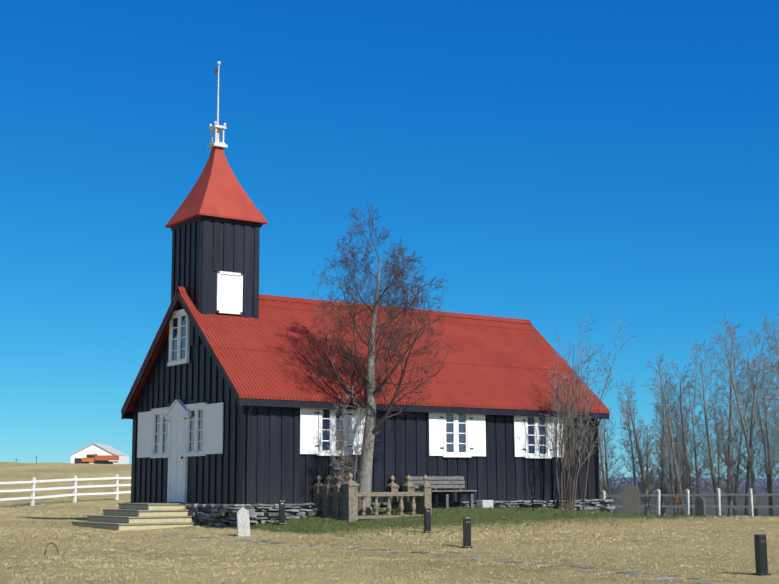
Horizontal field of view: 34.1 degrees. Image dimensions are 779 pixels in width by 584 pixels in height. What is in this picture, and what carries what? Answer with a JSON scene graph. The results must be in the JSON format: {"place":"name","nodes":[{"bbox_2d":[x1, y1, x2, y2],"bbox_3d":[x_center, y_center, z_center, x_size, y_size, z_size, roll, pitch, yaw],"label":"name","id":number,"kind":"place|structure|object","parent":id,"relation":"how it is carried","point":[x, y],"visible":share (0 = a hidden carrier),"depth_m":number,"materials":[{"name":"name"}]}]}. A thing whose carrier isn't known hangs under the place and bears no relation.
{"place":"outdoors","nodes":[
{"label":"outdoors","id":0,"kind":"place"},
{"bbox_2d":[0,462,778,583],"bbox_3d":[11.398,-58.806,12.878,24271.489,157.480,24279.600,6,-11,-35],"label":"ground","id":1,"kind":"structure","parent":0,"point":[38,471],"depth_m":20.82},
{"bbox_2d":[0,474,130,505],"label":"fence","id":2,"kind":"object","parent":1,"relation":"on","point":[74,487],"visible":0.67,"depth_m":55.94,"materials":[{"name":"white wood"}]},
{"bbox_2d":[71,443,128,463],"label":"farm shed","id":3,"kind":"structure","parent":1,"relation":"on","point":[92,448],"depth_m":286.87,"materials":[{"name":"white metal"}]},
{"bbox_2d":[81,454,118,463],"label":"truck","id":4,"kind":"object","parent":1,"relation":"on","point":[91,458],"visible":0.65,"depth_m":276.68,"materials":[{"name":"orange metal"}]},
{"bbox_2d":[71,503,199,529],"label":"steps","id":5,"kind":"structure","parent":1,"relation":"on","point":[134,516],"depth_m":27.74,"materials":[{"name":"beige concrete"}]},
{"bbox_2d":[44,489,535,553],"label":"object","id":6,"kind":"object","parent":1,"relation":"on","point":[532,492],"visible":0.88,"depth_m":29.41,"materials":[{"name":"black"}]},
{"bbox_2d":[236,500,492,535],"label":"gravestones","id":7,"kind":"object","parent":1,"relation":"on","point":[243,523],"visible":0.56,"depth_m":23.65,"materials":[{"name":"white stone"}]},
{"bbox_2d":[124,499,614,527],"bbox_3d":[-0.467,5.668,31.732,11.166,0.917,6.508,6,-11,-35],"label":"footing","id":8,"kind":"object","parent":1,"relation":"on","point":[216,515],"visible":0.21,"depth_m":27.33,"materials":[{"name":"stone"}]},
{"bbox_2d":[150,271,550,502],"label":"white trim","id":9,"kind":"structure","parent":8,"relation":"on","point":[177,413],"depth_m":29.32,"materials":[{"name":"paint"}]},
{"bbox_2d":[121,293,608,503],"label":"fascia","id":10,"kind":"structure","parent":8,"relation":"on","point":[251,403],"depth_m":29.29,"materials":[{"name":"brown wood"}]},
{"bbox_2d":[135,337,595,503],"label":"walls","id":11,"kind":"structure","parent":8,"relation":"on","point":[266,457],"depth_m":29.03,"materials":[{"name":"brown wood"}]},
{"bbox_2d":[174,220,253,346],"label":"tower","id":12,"kind":"structure","parent":11,"relation":"on","point":[212,293],"depth_m":29.44,"materials":[{"name":"black wood"}]},
{"bbox_2d":[165,147,267,227],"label":"spire","id":13,"kind":"structure","parent":12,"relation":"on","point":[217,191],"depth_m":29.92,"materials":[{"name":"red metal"}]},
{"bbox_2d":[207,61,227,149],"bbox_3d":[-4.145,-4.533,30.679,0.360,2.175,0.360,6,-11,-35],"label":"finial","id":14,"kind":"object","parent":13,"relation":"on","point":[217,128],"visible":1,"depth_m":30.53,"materials":[{"name":"paint"}]},
{"bbox_2d":[171,216,261,345],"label":"tower boards","id":15,"kind":"object","parent":11,"relation":"on","point":[226,255],"visible":0.6,"depth_m":29.52,"materials":[{"name":"black wood"}]},
{"bbox_2d":[137,402,563,457],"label":"shutters","id":16,"kind":"object","parent":11,"relation":"on","point":[214,414],"visible":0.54,"depth_m":29.59,"materials":[{"name":"white paint"}]},
{"bbox_2d":[181,412,552,458],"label":"shutter hinges","id":17,"kind":"object","parent":16,"relation":"attached to","point":[440,447],"visible":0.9,"depth_m":29.67,"materials":[{"name":"black metal"}]},
{"bbox_2d":[131,332,597,504],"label":"boards","id":18,"kind":"object","parent":11,"relation":"attached to","point":[243,411],"visible":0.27,"depth_m":28.97,"materials":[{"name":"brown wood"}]},
{"bbox_2d":[155,316,545,453],"bbox_3d":[-0.626,2.151,29.697,9.679,3.310,3.087,1,-9,-8],"label":"glass","id":19,"kind":"object","parent":18,"relation":"on","point":[449,426],"depth_m":29.84,"materials":[{"name":"blue"}]},
{"bbox_2d":[121,286,609,412],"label":"roof","id":20,"kind":"structure","parent":11,"relation":"on","point":[500,363],"depth_m":30.55,"materials":[{"name":"red metal"}]},
{"bbox_2d":[312,472,432,521],"bbox_3d":[-0.377,4.472,27.554,2.210,1.083,1.490,6,-11,-35],"label":"grave enclosure","id":21,"kind":"object","parent":1,"relation":"on","point":[338,501],"visible":0.96,"depth_m":27.08,"materials":[{"name":"stone"}]},
{"bbox_2d":[299,204,464,515],"bbox_3d":[-0.279,1.482,27.680,3.150,6.761,4.773,6,-11,-35],"label":"tree","id":22,"kind":"object","parent":1,"relation":"on","point":[365,484],"visible":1,"depth_m":27.62,"materials":[{"name":"brown plant"}]},
{"bbox_2d":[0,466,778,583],"bbox_3d":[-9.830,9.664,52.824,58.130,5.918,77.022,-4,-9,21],"label":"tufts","id":23,"kind":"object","parent":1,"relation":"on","point":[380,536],"visible":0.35,"depth_m":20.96,"materials":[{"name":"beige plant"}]},
{"bbox_2d":[158,535,718,583],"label":"path stones","id":24,"kind":"object","parent":1,"relation":"on","point":[474,557],"visible":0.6,"depth_m":17.54,"materials":[{"name":"grey stone"}]},
{"bbox_2d":[406,476,476,508],"bbox_3d":[1.156,4.577,28.875,1.670,0.780,0.589,6,-11,-35],"label":"bench","id":25,"kind":"object","parent":1,"relation":"on","point":[458,482],"visible":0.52,"depth_m":29.04,"materials":[{"name":"grey wood"}]},
{"bbox_2d":[319,312,638,510],"bbox_3d":[2.086,2.662,29.604,8.913,5.127,1.900,6,-11,-35],"label":"shrub","id":26,"kind":"object","parent":1,"relation":"on","point":[344,477],"visible":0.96,"depth_m":30.91,"materials":[{"name":"brown plant"}]},
{"bbox_2d":[277,501,770,575],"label":"bollards","id":27,"kind":"object","parent":1,"relation":"on","point":[760,544],"visible":0.81,"depth_m":20.38,"materials":[{"name":"black metal"}]},
{"bbox_2d":[609,497,652,514],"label":"grave crosses","id":28,"kind":"object","parent":1,"relation":"on","point":[648,506],"visible":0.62,"depth_m":44.88,"materials":[{"name":"black metal"}]},
{"bbox_2d":[622,485,705,515],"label":"gravestones","id":29,"kind":"object","parent":1,"relation":"on","point":[630,499],"visible":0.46,"depth_m":46.28,"materials":[{"name":"grey stone"}]},
{"bbox_2d":[672,492,679,513],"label":"marker","id":30,"kind":"object","parent":1,"relation":"on","point":[677,500],"visible":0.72,"depth_m":52.31,"materials":[{"name":"orange"}]},
{"bbox_2d":[598,312,778,516],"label":"tree row","id":31,"kind":"object","parent":1,"relation":"on","point":[673,447],"visible":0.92,"depth_m":51.73,"materials":[{"name":"grey"}]},
{"bbox_2d":[600,488,778,515],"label":"fence","id":32,"kind":"object","parent":1,"relation":"on","point":[719,506],"visible":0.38,"depth_m":46.31,"materials":[{"name":"white wood"}]},
{"bbox_2d":[0,0,778,478],"label":"sky","id":33,"kind":"structure","parent":0,"point":[552,162],"materials":[{"name":"blue"}]}
]}

